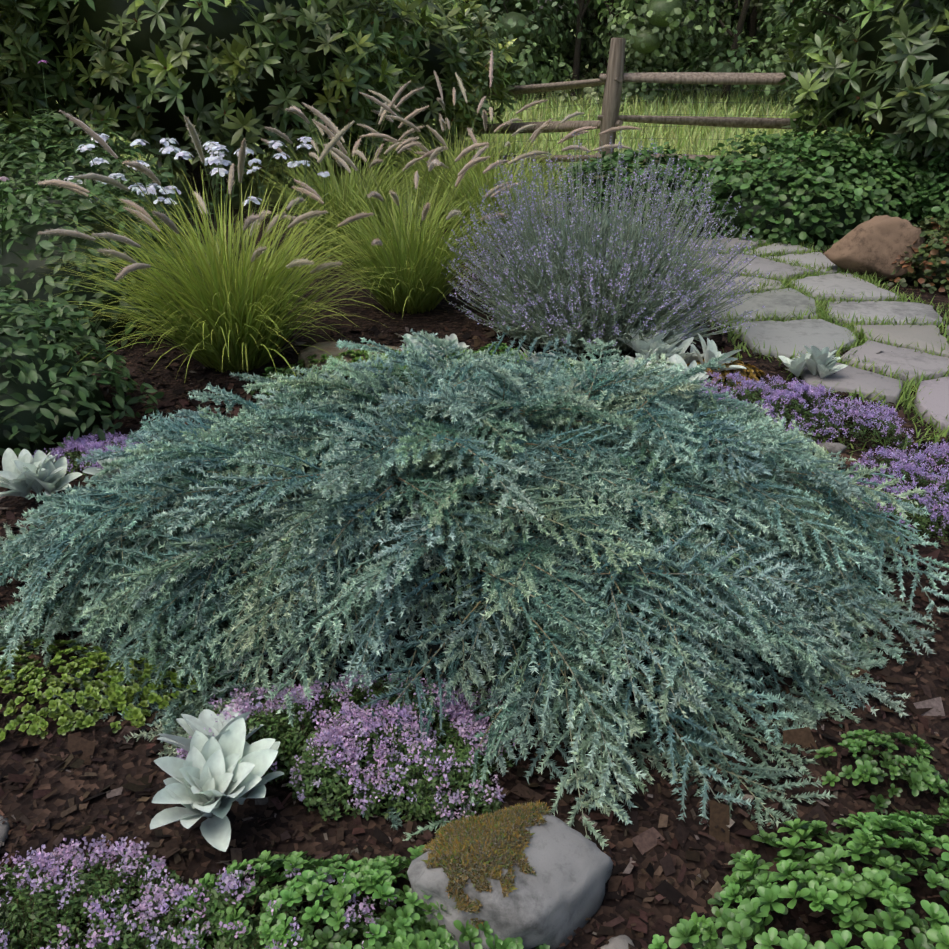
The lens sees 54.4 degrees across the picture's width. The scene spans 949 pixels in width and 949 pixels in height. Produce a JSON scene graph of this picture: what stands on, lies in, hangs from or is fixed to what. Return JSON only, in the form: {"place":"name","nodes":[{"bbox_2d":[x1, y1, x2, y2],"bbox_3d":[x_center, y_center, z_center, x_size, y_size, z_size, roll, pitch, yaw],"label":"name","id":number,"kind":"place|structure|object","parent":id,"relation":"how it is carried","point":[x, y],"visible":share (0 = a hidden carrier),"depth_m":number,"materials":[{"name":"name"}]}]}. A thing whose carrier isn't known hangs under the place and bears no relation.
{"place":"outdoors","nodes":[
{"label":"outdoors","id":0,"kind":"place"},
{"bbox_2d":[4,84,873,185],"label":"lawn grass","id":1,"kind":"structure","parent":0,"point":[532,113],"depth_m":12.74,"materials":[{"name":"green plant"}]},
{"bbox_2d":[0,19,948,948],"bbox_3d":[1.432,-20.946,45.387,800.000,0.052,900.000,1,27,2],"label":"ground","id":2,"kind":"structure","parent":0,"point":[438,319],"depth_m":2.08,"materials":[{"name":"brown soil"}]},
{"bbox_2d":[0,63,332,277],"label":"flower stems","id":3,"kind":"object","parent":2,"relation":"on","point":[217,178],"visible":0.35,"depth_m":5.25,"materials":[{"name":"green plant"}]},
{"bbox_2d":[0,60,329,205],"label":"white flowers","id":4,"kind":"object","parent":3,"relation":"attached to","point":[210,160],"visible":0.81,"depth_m":5.10,"materials":[{"name":"white plant"}]},
{"bbox_2d":[20,87,600,382],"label":"grasses","id":5,"kind":"object","parent":2,"relation":"on","point":[222,312],"visible":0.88,"depth_m":4.48,"materials":[{"name":"green plant"}]},
{"bbox_2d":[37,50,641,280],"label":"grass seed plumes","id":6,"kind":"object","parent":5,"relation":"attached to","point":[340,157],"visible":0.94,"depth_m":4.74,"materials":[{"name":"beige plant"}]},
{"bbox_2d":[0,323,847,851],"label":"lambs ear","id":7,"kind":"object","parent":2,"relation":"on","point":[222,771],"visible":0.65,"depth_m":1.91},
{"bbox_2d":[0,0,864,112],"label":"trees","id":8,"kind":"object","parent":2,"relation":"on","point":[669,36],"visible":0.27,"depth_m":15.65,"materials":[{"name":"green plant"}]},
{"bbox_2d":[0,215,923,948],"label":"rocks","id":9,"kind":"object","parent":2,"relation":"on","point":[556,901],"visible":0.69,"depth_m":1.68,"materials":[{"name":"grey stone"}]},
{"bbox_2d":[420,799,550,928],"bbox_3d":[0.019,0.720,1.711,0.246,0.155,0.275,1,27,2],"label":"moss","id":10,"kind":"object","parent":9,"relation":"on","point":[479,850],"visible":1,"depth_m":1.66,"materials":[{"name":"plant"}]},
{"bbox_2d":[0,0,932,207],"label":"branches","id":11,"kind":"object","parent":2,"relation":"on","point":[198,178],"visible":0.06,"depth_m":15.72,"materials":[{"name":"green plant"}]},
{"bbox_2d":[0,325,948,848],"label":"juniper","id":12,"kind":"object","parent":2,"relation":"on","point":[522,539],"visible":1,"depth_m":2.33,"materials":[{"name":"teal plant"}]},
{"bbox_2d":[0,0,948,197],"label":"rhododendron","id":13,"kind":"object","parent":2,"relation":"on","point":[114,56],"visible":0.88,"depth_m":7.11,"materials":[{"name":"green plant"}]},
{"bbox_2d":[0,104,948,458],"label":"shrubs","id":14,"kind":"object","parent":2,"relation":"on","point":[46,400],"visible":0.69,"depth_m":5.64,"materials":[{"name":"green plant"}]},
{"bbox_2d":[0,342,948,948],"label":"sedum","id":15,"kind":"object","parent":2,"relation":"on","point":[844,896],"visible":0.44,"depth_m":1.69,"materials":[{"name":"green plant"}]},
{"bbox_2d":[0,321,948,948],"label":"mulch chips","id":16,"kind":"object","parent":2,"relation":"on","point":[80,749],"visible":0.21,"depth_m":1.98,"materials":[{"name":"brown wood"}]},
{"bbox_2d":[0,378,948,948],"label":"thyme leaves","id":17,"kind":"object","parent":2,"relation":"on","point":[22,912],"visible":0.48,"depth_m":1.92,"materials":[{"name":"green plant"}]},
{"bbox_2d":[0,131,948,948],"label":"flowers","id":18,"kind":"object","parent":2,"relation":"on","point":[326,735],"visible":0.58,"depth_m":2.08,"materials":[{"name":"purple plant"}]},
{"bbox_2d":[441,128,766,361],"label":"lavender stems","id":19,"kind":"object","parent":2,"relation":"on","point":[535,281],"visible":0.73,"depth_m":4.39,"materials":[{"name":"green plant"}]},
{"bbox_2d":[461,38,928,177],"bbox_3d":[2.886,-3.122,8.885,9.518,1.970,2.221,13,29,24],"label":"fence","id":20,"kind":"object","parent":2,"relation":"on","point":[613,78],"visible":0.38,"depth_m":8.36,"materials":[{"name":"brown wood"}]},
{"bbox_2d":[612,222,948,543],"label":"path grass","id":21,"kind":"structure","parent":2,"relation":"on","point":[860,340],"depth_m":4.93,"materials":[{"name":"green plant"}]},
{"bbox_2d":[688,238,948,434],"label":"flagstones","id":22,"kind":"object","parent":2,"relation":"on","point":[784,337],"visible":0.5,"depth_m":4.83,"materials":[{"name":"grey stone"}]},
{"bbox_2d":[461,83,867,184],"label":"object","id":23,"kind":"object","parent":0,"point":[716,102],"visible":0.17,"depth_m":8.54,"materials":[{"name":"green plant"}]},
{"bbox_2d":[490,0,862,16],"label":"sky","id":24,"kind":"structure","parent":0,"point":[541,7],"materials":[{"name":"white"}]}
]}

